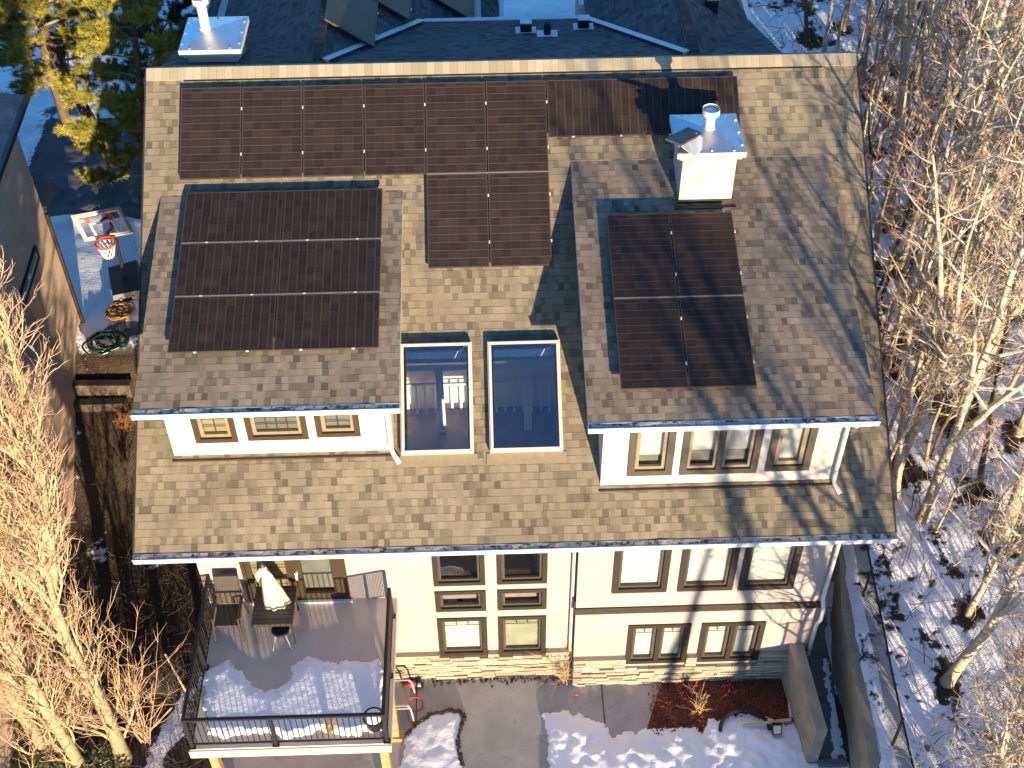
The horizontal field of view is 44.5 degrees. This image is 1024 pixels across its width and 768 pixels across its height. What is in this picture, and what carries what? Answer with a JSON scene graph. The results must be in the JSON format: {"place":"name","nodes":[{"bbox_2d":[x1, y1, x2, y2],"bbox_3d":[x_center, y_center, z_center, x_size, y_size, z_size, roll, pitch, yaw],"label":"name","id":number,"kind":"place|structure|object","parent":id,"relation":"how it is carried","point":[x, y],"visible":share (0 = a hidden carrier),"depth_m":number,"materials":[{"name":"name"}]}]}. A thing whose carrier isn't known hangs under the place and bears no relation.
{"place":"outdoors","nodes":[
{"label":"outdoors","id":0,"kind":"place"},
{"bbox_2d":[223,673,660,767],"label":"patio","id":1,"kind":"structure","parent":0,"point":[504,724],"depth_m":26.43,"materials":[{"name":"concrete"}]},
{"bbox_2d":[181,575,401,767],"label":"deck","id":2,"kind":"structure","parent":1,"relation":"on","point":[361,629],"depth_m":23.89,"materials":[{"name":"wood"}]},
{"bbox_2d":[210,573,248,642],"bbox_3d":[-5.486,4.324,24.139,0.584,1.149,0.817,-1,45,-1],"label":"patio chair","id":3,"kind":"object","parent":2,"relation":"on","point":[227,588],"visible":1,"depth_m":24.14,"materials":[{"name":"brown wood"}]},
{"bbox_2d":[255,562,291,610],"bbox_3d":[-4.511,4.076,23.898,0.642,1.824,0.437,-1,45,-1],"label":"umbrella","id":4,"kind":"object","parent":2,"relation":"on","point":[274,596],"visible":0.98,"depth_m":23.72,"materials":[{"name":"fabric"}]},
{"bbox_2d":[251,586,298,644],"bbox_3d":[-4.557,4.496,24.246,0.780,0.735,0.880,-1,45,-1],"label":"patio table","id":5,"kind":"object","parent":2,"relation":"on","point":[262,616],"visible":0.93,"depth_m":23.88,"materials":[{"name":"brown wood"}]},
{"bbox_2d":[198,656,382,738],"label":"deck snow","id":6,"kind":"structure","parent":2,"relation":"on","point":[312,685],"depth_m":23.34,"materials":[{"name":"white snow"}]},
{"bbox_2d":[394,678,414,721],"bbox_3d":[-2.415,6.583,26.281,0.716,0.843,0.712,-1,45,-1],"label":"lawn chair","id":7,"kind":"object","parent":1,"relation":"on","point":[402,697],"visible":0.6,"depth_m":26.31,"materials":[{"name":"white plastic"}]},
{"bbox_2d":[400,712,462,767],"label":"yard snow","id":8,"kind":"structure","parent":1,"relation":"on","point":[430,742],"depth_m":25.92,"materials":[{"name":"white snow"}]},
{"bbox_2d":[404,707,466,766],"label":"garden edging","id":9,"kind":"object","parent":1,"relation":"on","point":[460,729],"visible":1,"depth_m":26.26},
{"bbox_2d":[0,0,1023,767],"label":"ground","id":10,"kind":"structure","parent":0,"point":[104,514],"depth_m":28.84,"materials":[{"name":"white snow"}]},
{"bbox_2d":[0,570,68,763],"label":"poplar tree","id":11,"kind":"object","parent":10,"relation":"on","point":[27,729],"visible":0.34,"depth_m":24.21,"materials":[{"name":"beige plant"}]},
{"bbox_2d":[0,93,84,767],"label":"neighbour house","id":12,"kind":"structure","parent":10,"relation":"on","point":[29,244],"depth_m":28.45,"materials":[{"name":"paint"}]},
{"bbox_2d":[18,245,39,307],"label":"window","id":13,"kind":"structure","parent":12,"relation":"in","point":[34,259],"depth_m":27.79,"materials":[{"name":"glass"}]},
{"bbox_2d":[0,538,89,767],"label":"poplar tree","id":14,"kind":"object","parent":10,"relation":"on","point":[18,672],"visible":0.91,"depth_m":22.69,"materials":[{"name":"beige plant"}]},
{"bbox_2d":[0,339,91,717],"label":"poplar tree","id":15,"kind":"object","parent":10,"relation":"on","point":[25,613],"visible":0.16,"depth_m":24.55,"materials":[{"name":"beige plant"}]},
{"bbox_2d":[0,0,115,123],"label":"pine tree","id":16,"kind":"object","parent":10,"relation":"on","point":[63,113],"visible":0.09,"depth_m":36.67,"materials":[{"name":"green plant"}]},
{"bbox_2d":[10,733,130,767],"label":"rhododendron","id":17,"kind":"object","parent":10,"relation":"on","point":[89,753],"visible":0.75,"depth_m":25.21,"materials":[{"name":"green plant"}]},
{"bbox_2d":[0,246,143,767],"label":"poplar tree","id":18,"kind":"object","parent":10,"relation":"on","point":[39,559],"visible":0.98,"depth_m":20.16,"materials":[{"name":"beige plant"}]},
{"bbox_2d":[0,0,166,166],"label":"pine tree","id":19,"kind":"object","parent":10,"relation":"on","point":[20,46],"visible":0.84,"depth_m":32.63,"materials":[{"name":"green plant"}]},
{"bbox_2d":[73,398,126,411],"bbox_3d":[-10.098,0.602,30.812,1.262,0.500,0.210,-1,45,-1],"label":"timber step","id":20,"kind":"object","parent":10,"relation":"on","point":[95,405],"visible":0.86,"depth_m":30.64,"materials":[{"name":"brown wood"}]},
{"bbox_2d":[72,380,132,397],"bbox_3d":[-10.054,0.145,30.801,1.413,0.500,0.210,0,45,0],"label":"timber step","id":21,"kind":"object","parent":10,"relation":"on","point":[108,388],"visible":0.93,"depth_m":30.66,"materials":[{"name":"brown wood"}]},
{"bbox_2d":[70,206,139,302],"bbox_3d":[-10.057,-3.412,31.211,1.285,3.030,1.946,-18,48,-16],"label":"basketball hoop","id":22,"kind":"object","parent":10,"relation":"on","point":[124,278],"visible":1,"depth_m":31.68,"materials":[{"name":"plastic"}]},
{"bbox_2d":[81,329,129,355],"bbox_3d":[-10.056,-1.033,30.980,1.145,0.128,0.936,-1,45,-1],"label":"garden hose","id":23,"kind":"object","parent":10,"relation":"on","point":[106,348],"visible":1,"depth_m":30.94,"materials":[{"name":"green rubber"}]},
{"bbox_2d":[77,445,134,490],"bbox_3d":[-9.378,2.006,29.253,1.806,1.378,0.906,-20,48,-18],"label":"side shrub","id":24,"kind":"object","parent":10,"relation":"on","point":[126,480],"visible":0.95,"depth_m":29.43,"materials":[{"name":"brown plant"}]},
{"bbox_2d":[47,603,190,766],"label":"curly willow","id":25,"kind":"object","parent":10,"relation":"on","point":[144,739],"visible":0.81,"depth_m":25.04,"materials":[{"name":"beige plant"}]},
{"bbox_2d":[104,301,135,320],"bbox_3d":[-9.945,-1.859,31.734,0.752,0.120,0.724,-1,45,-1],"label":"garden hose","id":26,"kind":"object","parent":10,"relation":"on","point":[126,313],"visible":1,"depth_m":31.70,"materials":[{"name":"orange rubber"}]},
{"bbox_2d":[53,0,187,186],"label":"pine tree","id":27,"kind":"object","parent":10,"relation":"on","point":[127,107],"visible":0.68,"depth_m":30.66,"materials":[{"name":"green plant"}]},
{"bbox_2d":[36,537,209,767],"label":"side brush","id":28,"kind":"object","parent":10,"relation":"on","point":[158,628],"visible":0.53,"depth_m":27.87,"materials":[{"name":"brown plant"}]},
{"bbox_2d":[93,0,197,85],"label":"pine tree","id":29,"kind":"object","parent":10,"relation":"on","point":[174,15],"visible":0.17,"depth_m":33.89,"materials":[{"name":"green plant"}]},
{"bbox_2d":[130,634,186,702],"bbox_3d":[-7.297,6.215,26.290,1.189,1.424,1.237,28,52,26],"label":"side shrub","id":30,"kind":"object","parent":10,"relation":"on","point":[171,685],"visible":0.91,"depth_m":26.35,"materials":[{"name":"brown plant"}]},
{"bbox_2d":[130,0,897,686],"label":"house","id":31,"kind":"structure","parent":10,"relation":"on","point":[572,322],"depth_m":23.37,"materials":[{"name":"brown"}]},
{"bbox_2d":[190,418,238,443],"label":"window","id":32,"kind":"structure","parent":31,"relation":"in","point":[205,430],"depth_m":22.44,"materials":[{"name":"brown glass"}]},
{"bbox_2d":[243,416,308,440],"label":"window","id":33,"kind":"structure","parent":31,"relation":"in","point":[276,427],"depth_m":22.47,"materials":[{"name":"brown glass"}]},
{"bbox_2d":[238,558,352,605],"bbox_3d":[-4.226,3.584,24.243,2.110,2.020,0.230,-1,45,-1],"label":"patio door","id":34,"kind":"structure","parent":31,"relation":"in","point":[317,581],"depth_m":24.52,"materials":[{"name":"brown wood"}]},
{"bbox_2d":[313,414,360,437],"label":"window","id":35,"kind":"structure","parent":31,"relation":"in","point":[326,425],"depth_m":22.46,"materials":[{"name":"brown glass"}]},
{"bbox_2d":[431,555,484,586],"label":"window","id":36,"kind":"structure","parent":31,"relation":"in","point":[439,581],"depth_m":24.63,"materials":[{"name":"brown wood"}]},
{"bbox_2d":[435,590,485,611],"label":"window","id":37,"kind":"structure","parent":31,"relation":"in","point":[481,605],"depth_m":25.23,"materials":[{"name":"brown wood"}]},
{"bbox_2d":[437,617,487,655],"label":"window","id":38,"kind":"structure","parent":31,"relation":"in","point":[458,636],"depth_m":26.15,"materials":[{"name":"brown glass"}]},
{"bbox_2d":[496,553,547,584],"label":"window","id":39,"kind":"structure","parent":31,"relation":"in","point":[541,578],"depth_m":24.65,"materials":[{"name":"brown wood"}]},
{"bbox_2d":[497,588,546,610],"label":"window","id":40,"kind":"structure","parent":31,"relation":"in","point":[541,603],"depth_m":25.25,"materials":[{"name":"brown wood"}]},
{"bbox_2d":[498,615,545,654],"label":"window","id":41,"kind":"structure","parent":31,"relation":"in","point":[526,634],"depth_m":26.17,"materials":[{"name":"brown glass"}]},
{"bbox_2d":[530,637,592,697],"bbox_3d":[0.986,5.993,26.351,1.424,1.530,1.430,-1,45,-1],"label":"climbing vine","id":42,"kind":"object","parent":31,"relation":"attached to","point":[564,674],"visible":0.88,"depth_m":26.50,"materials":[{"name":"plant"}]},
{"bbox_2d":[612,549,671,593],"bbox_3d":[2.492,3.517,24.132,1.080,1.540,0.150,-1,45,-1],"label":"window","id":43,"kind":"structure","parent":31,"relation":"in","point":[634,571],"depth_m":24.29,"materials":[{"name":"brown glass"}]},
{"bbox_2d":[627,431,676,476],"bbox_3d":[2.471,1.063,22.151,0.810,1.490,0.205,-1,45,-1],"label":"window","id":44,"kind":"structure","parent":31,"relation":"in","point":[650,453],"depth_m":22.31,"materials":[{"name":"clear glass"}]},
{"bbox_2d":[625,623,691,663],"bbox_3d":[3.020,5.354,26.004,1.280,1.424,0.150,-1,45,-1],"label":"window","id":45,"kind":"structure","parent":31,"relation":"in","point":[646,643],"depth_m":26.07,"materials":[{"name":"brown metal"}]},
{"bbox_2d":[677,547,740,591],"bbox_3d":[3.787,3.483,24.153,1.090,1.540,0.150,-1,45,-1],"label":"window","id":46,"kind":"structure","parent":31,"relation":"in","point":[702,569],"depth_m":24.30,"materials":[{"name":"brown glass"}]},
{"bbox_2d":[679,429,764,474],"bbox_3d":[3.710,1.031,22.170,1.400,1.490,0.205,-1,45,-1],"label":"window","id":47,"kind":"structure","parent":31,"relation":"in","point":[714,451],"depth_m":22.36,"materials":[{"name":"clear glass"}]},
{"bbox_2d":[696,621,766,661],"bbox_3d":[4.535,5.315,26.029,1.310,1.424,0.150,-1,45,-1],"label":"window","id":48,"kind":"structure","parent":31,"relation":"in","point":[742,640],"depth_m":26.09,"materials":[{"name":"brown metal"}]},
{"bbox_2d":[737,546,803,590],"bbox_3d":[4.986,3.463,24.183,1.090,1.550,0.150,-1,45,-1],"label":"window","id":49,"kind":"structure","parent":31,"relation":"in","point":[774,567],"depth_m":24.33,"materials":[{"name":"brown metal"}]},
{"bbox_2d":[764,428,818,471],"bbox_3d":[4.960,1.008,22.160,0.800,1.460,0.150,-1,45,-1],"label":"window","id":50,"kind":"structure","parent":31,"relation":"in","point":[790,449],"depth_m":22.32,"materials":[{"name":"clear glass"}]},
{"bbox_2d":[781,643,827,762],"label":"retaining wall","id":51,"kind":"structure","parent":10,"relation":"on","point":[798,684],"depth_m":25.57,"materials":[{"name":"concrete"}]},
{"bbox_2d":[808,614,845,761],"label":"walkway","id":52,"kind":"structure","parent":10,"relation":"on","point":[819,652],"depth_m":27.00,"materials":[{"name":"concrete"}]},
{"bbox_2d":[823,659,846,758],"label":"walkway snow","id":53,"kind":"structure","parent":52,"relation":"on","point":[836,739],"depth_m":26.24,"materials":[{"name":"white snow"}]},
{"bbox_2d":[830,545,879,767],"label":"retaining wall","id":54,"kind":"structure","parent":10,"relation":"on","point":[849,681],"depth_m":25.75,"materials":[{"name":"concrete"}]},
{"bbox_2d":[843,0,901,136],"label":"aspen tree","id":55,"kind":"object","parent":10,"relation":"on","point":[876,60],"visible":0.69,"depth_m":33.18,"materials":[{"name":"grey plant"}]},
{"bbox_2d":[853,0,899,67],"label":"sapling","id":56,"kind":"object","parent":10,"relation":"on","point":[866,46],"visible":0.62,"depth_m":35.57,"materials":[{"name":"brown plant"}]},
{"bbox_2d":[854,544,914,767],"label":"chain link fence","id":57,"kind":"object","parent":10,"relation":"on","point":[901,727],"visible":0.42,"depth_m":24.95,"materials":[{"name":"black metal"}]},
{"bbox_2d":[859,70,921,232],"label":"sapling","id":58,"kind":"object","parent":10,"relation":"on","point":[870,157],"visible":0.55,"depth_m":30.02,"materials":[{"name":"brown plant"}]},
{"bbox_2d":[859,0,930,162],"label":"aspen tree","id":59,"kind":"object","parent":10,"relation":"on","point":[882,79],"visible":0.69,"depth_m":30.78,"materials":[{"name":"beige plant"}]},
{"bbox_2d":[877,289,926,449],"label":"sapling","id":60,"kind":"object","parent":10,"relation":"on","point":[888,307],"visible":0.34,"depth_m":25.74,"materials":[{"name":"brown plant"}]},
{"bbox_2d":[884,0,925,225],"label":"aspen tree","id":61,"kind":"object","parent":10,"relation":"on","point":[907,19],"visible":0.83,"depth_m":30.93,"materials":[{"name":"beige plant"}]},
{"bbox_2d":[881,156,939,342],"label":"aspen tree","id":62,"kind":"object","parent":10,"relation":"on","point":[904,273],"visible":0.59,"depth_m":28.75,"materials":[{"name":"beige plant"}]},
{"bbox_2d":[883,243,937,368],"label":"sapling","id":63,"kind":"object","parent":10,"relation":"on","point":[888,351],"visible":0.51,"depth_m":28.47,"materials":[{"name":"brown plant"}]},
{"bbox_2d":[874,139,948,304],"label":"sapling","id":64,"kind":"object","parent":10,"relation":"on","point":[884,288],"visible":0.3,"depth_m":30.75,"materials":[{"name":"brown plant"}]},
{"bbox_2d":[879,0,948,162],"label":"sapling","id":65,"kind":"object","parent":10,"relation":"on","point":[913,70],"visible":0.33,"depth_m":33.67,"materials":[{"name":"brown plant"}]},
{"bbox_2d":[870,0,958,187],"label":"aspen tree","id":66,"kind":"object","parent":10,"relation":"on","point":[899,79],"visible":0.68,"depth_m":32.24,"materials":[{"name":"grey plant"}]},
{"bbox_2d":[876,138,955,294],"bbox_3d":[9.110,-3.268,29.165,2.100,6.380,2.911,14,47,14],"label":"sapling","id":67,"kind":"object","parent":10,"relation":"on","point":[884,276],"visible":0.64,"depth_m":28.56,"materials":[{"name":"beige plant"}]},
{"bbox_2d":[874,0,960,152],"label":"sapling","id":68,"kind":"object","parent":10,"relation":"on","point":[898,74],"visible":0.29,"depth_m":33.46,"materials":[{"name":"brown plant"}]},
{"bbox_2d":[887,42,950,243],"bbox_3d":[10.049,-5.698,31.116,1.387,6.360,1.310,22,49,21],"label":"sapling","id":69,"kind":"object","parent":10,"relation":"on","point":[921,149],"visible":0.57,"depth_m":30.62,"materials":[{"name":"brown plant"}]},
{"bbox_2d":[889,342,951,452],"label":"sapling","id":70,"kind":"object","parent":10,"relation":"on","point":[905,423],"visible":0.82,"depth_m":25.86,"materials":[{"name":"brown plant"}]},
{"bbox_2d":[874,0,970,249],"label":"aspen tree","id":71,"kind":"object","parent":10,"relation":"on","point":[901,150],"visible":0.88,"depth_m":29.74,"materials":[{"name":"beige plant"}]},
{"bbox_2d":[900,103,961,289],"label":"aspen tree","id":72,"kind":"object","parent":10,"relation":"on","point":[926,152],"visible":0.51,"depth_m":28.57,"materials":[{"name":"beige plant"}]},
{"bbox_2d":[891,290,976,461],"bbox_3d":[8.453,0.522,25.991,1.376,6.312,1.300,27,51,24],"label":"sapling","id":73,"kind":"object","parent":10,"relation":"on","point":[911,415],"visible":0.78,"depth_m":25.62,"materials":[{"name":"grey plant"}]},
{"bbox_2d":[883,18,991,183],"bbox_3d":[10.752,-6.888,32.411,1.972,5.993,2.735,-33,54,-28],"label":"sapling","id":74,"kind":"object","parent":10,"relation":"on","point":[930,105],"visible":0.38,"depth_m":31.83,"materials":[{"name":"brown plant"}]},
{"bbox_2d":[902,2,979,156],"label":"sapling","id":75,"kind":"object","parent":10,"relation":"on","point":[913,129],"visible":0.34,"depth_m":33.24,"materials":[{"name":"brown plant"}]},
{"bbox_2d":[860,0,1023,343],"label":"aspen tree","id":76,"kind":"object","parent":10,"relation":"on","point":[980,91],"visible":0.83,"depth_m":26.36,"materials":[{"name":"beige plant"}]},
{"bbox_2d":[873,0,1010,370],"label":"aspen tree","id":77,"kind":"object","parent":10,"relation":"on","point":[939,182],"visible":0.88,"depth_m":25.80,"materials":[{"name":"beige plant"}]},
{"bbox_2d":[892,177,998,368],"bbox_3d":[10.067,-2.461,29.062,1.782,5.415,2.471,29,52,26],"label":"sapling","id":78,"kind":"object","parent":10,"relation":"on","point":[947,287],"visible":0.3,"depth_m":28.67,"materials":[{"name":"brown plant"}]},
{"bbox_2d":[873,130,1023,470],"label":"birch tree","id":79,"kind":"object","parent":10,"relation":"on","point":[949,340],"visible":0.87,"depth_m":23.40,"materials":[{"name":"beige plant"}]},
{"bbox_2d":[873,130,1023,500],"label":"aspen tree","id":80,"kind":"object","parent":10,"relation":"on","point":[898,466],"visible":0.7,"depth_m":24.99,"materials":[{"name":"beige plant"}]},
{"bbox_2d":[880,617,1023,767],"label":"bushy tree","id":81,"kind":"object","parent":10,"relation":"on","point":[1007,731],"visible":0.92,"depth_m":21.33,"materials":[{"name":"beige plant"}]},
{"bbox_2d":[884,232,1023,434],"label":"aspen tree","id":82,"kind":"object","parent":10,"relation":"on","point":[893,418],"visible":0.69,"depth_m":24.70,"materials":[{"name":"beige plant"}]},
{"bbox_2d":[886,138,1023,524],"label":"aspen tree","id":83,"kind":"object","parent":10,"relation":"on","point":[971,380],"visible":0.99,"depth_m":23.82,"materials":[{"name":"beige plant"}]},
{"bbox_2d":[895,0,1023,215],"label":"aspen tree","id":84,"kind":"object","parent":10,"relation":"on","point":[950,12],"visible":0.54,"depth_m":30.39,"materials":[{"name":"beige plant"}]},
{"bbox_2d":[898,0,1021,269],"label":"aspen tree","id":85,"kind":"object","parent":10,"relation":"on","point":[968,41],"visible":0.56,"depth_m":29.06,"materials":[{"name":"beige plant"}]},
{"bbox_2d":[915,66,1007,242],"bbox_3d":[10.772,-5.371,30.863,1.967,6.129,1.657,2,45,2],"label":"aspen tree","id":86,"kind":"object","parent":10,"relation":"on","point":[952,141],"visible":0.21,"depth_m":29.94,"materials":[{"name":"beige plant"}]},
{"bbox_2d":[905,0,1023,288],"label":"aspen tree","id":87,"kind":"object","parent":10,"relation":"on","point":[986,100],"visible":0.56,"depth_m":27.70,"materials":[{"name":"grey plant"}]},
{"bbox_2d":[924,258,1005,462],"bbox_3d":[9.595,-0.366,27.025,1.262,5.788,1.192,5,45,5],"label":"sapling","id":88,"kind":"object","parent":10,"relation":"on","point":[932,429],"visible":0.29,"depth_m":27.27,"materials":[{"name":"grey plant"}]},
{"bbox_2d":[912,300,1018,459],"bbox_3d":[9.609,0.174,26.555,1.878,5.707,2.604,34,55,30],"label":"sapling","id":89,"kind":"object","parent":10,"relation":"on","point":[941,430],"visible":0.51,"depth_m":26.79,"materials":[{"name":"beige plant"}]},
{"bbox_2d":[907,723,1023,767],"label":"bushy tree","id":90,"kind":"object","parent":10,"relation":"on","point":[988,766],"visible":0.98,"depth_m":20.64,"materials":[{"name":"beige plant"}]},
{"bbox_2d":[912,0,1023,303],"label":"aspen tree","id":91,"kind":"object","parent":10,"relation":"on","point":[982,39],"visible":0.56,"depth_m":27.04,"materials":[{"name":"beige plant"}]},
{"bbox_2d":[935,418,1001,532],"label":"sapling","id":92,"kind":"object","parent":10,"relation":"on","point":[955,490],"visible":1,"depth_m":25.67,"materials":[{"name":"grey plant"}]},
{"bbox_2d":[916,65,1023,424],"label":"aspen tree","id":93,"kind":"object","parent":10,"relation":"on","point":[977,242],"visible":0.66,"depth_m":24.77,"materials":[{"name":"beige plant"}]},
{"bbox_2d":[920,414,1023,688],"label":"aspen tree","id":94,"kind":"object","parent":10,"relation":"on","point":[1003,608],"visible":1,"depth_m":21.96,"materials":[{"name":"beige plant"}]},
{"bbox_2d":[926,591,1023,767],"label":"bushy tree","id":95,"kind":"object","parent":10,"relation":"on","point":[1020,650],"visible":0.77,"depth_m":22.05,"materials":[{"name":"grey plant"}]},
{"bbox_2d":[929,135,1023,386],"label":"sapling","id":96,"kind":"object","parent":10,"relation":"on","point":[1006,213],"visible":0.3,"depth_m":26.15,"materials":[{"name":"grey plant"}]},
{"bbox_2d":[932,97,1023,413],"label":"birch tree","id":97,"kind":"object","parent":10,"relation":"on","point":[1017,193],"visible":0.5,"depth_m":25.73,"materials":[{"name":"beige plant"}]},
{"bbox_2d":[932,104,1023,358],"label":"sapling","id":98,"kind":"object","parent":10,"relation":"on","point":[947,294],"visible":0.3,"depth_m":27.64,"materials":[{"name":"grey plant"}]},
{"bbox_2d":[946,186,1023,488],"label":"sapling","id":99,"kind":"object","parent":10,"relation":"on","point":[981,467],"visible":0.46,"depth_m":25.94,"materials":[{"name":"beige plant"}]},
{"bbox_2d":[958,0,1023,261],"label":"aspen tree","id":100,"kind":"object","parent":10,"relation":"on","point":[1018,67],"visible":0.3,"depth_m":29.13,"materials":[{"name":"beige plant"}]},
{"bbox_2d":[963,454,1023,617],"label":"birch tree","id":101,"kind":"object","parent":10,"relation":"on","point":[976,597],"visible":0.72,"depth_m":24.11,"materials":[{"name":"beige plant"}]},
{"bbox_2d":[977,128,1023,546],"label":"birch tree","id":102,"kind":"object","parent":10,"relation":"on","point":[1017,275],"visible":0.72,"depth_m":25.78,"materials":[{"name":"beige plant"}]},
{"bbox_2d":[986,0,1023,368],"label":"aspen tree","id":103,"kind":"object","parent":10,"relation":"on","point":[1021,128],"visible":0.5,"depth_m":26.94,"materials":[{"name":"beige plant"}]},
{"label":"soil","id":104,"kind":"structure","parent":0,"visible":0},
{"bbox_2d":[541,709,849,767],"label":"yard snow","id":105,"kind":"structure","parent":104,"relation":"on","point":[578,740],"depth_m":25.80,"materials":[{"name":"white snow"}]},
{"bbox_2d":[647,678,802,750],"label":"mulch","id":106,"kind":"object","parent":104,"relation":"on","point":[769,713],"visible":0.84,"depth_m":26.59,"materials":[{"name":"brown wood"}]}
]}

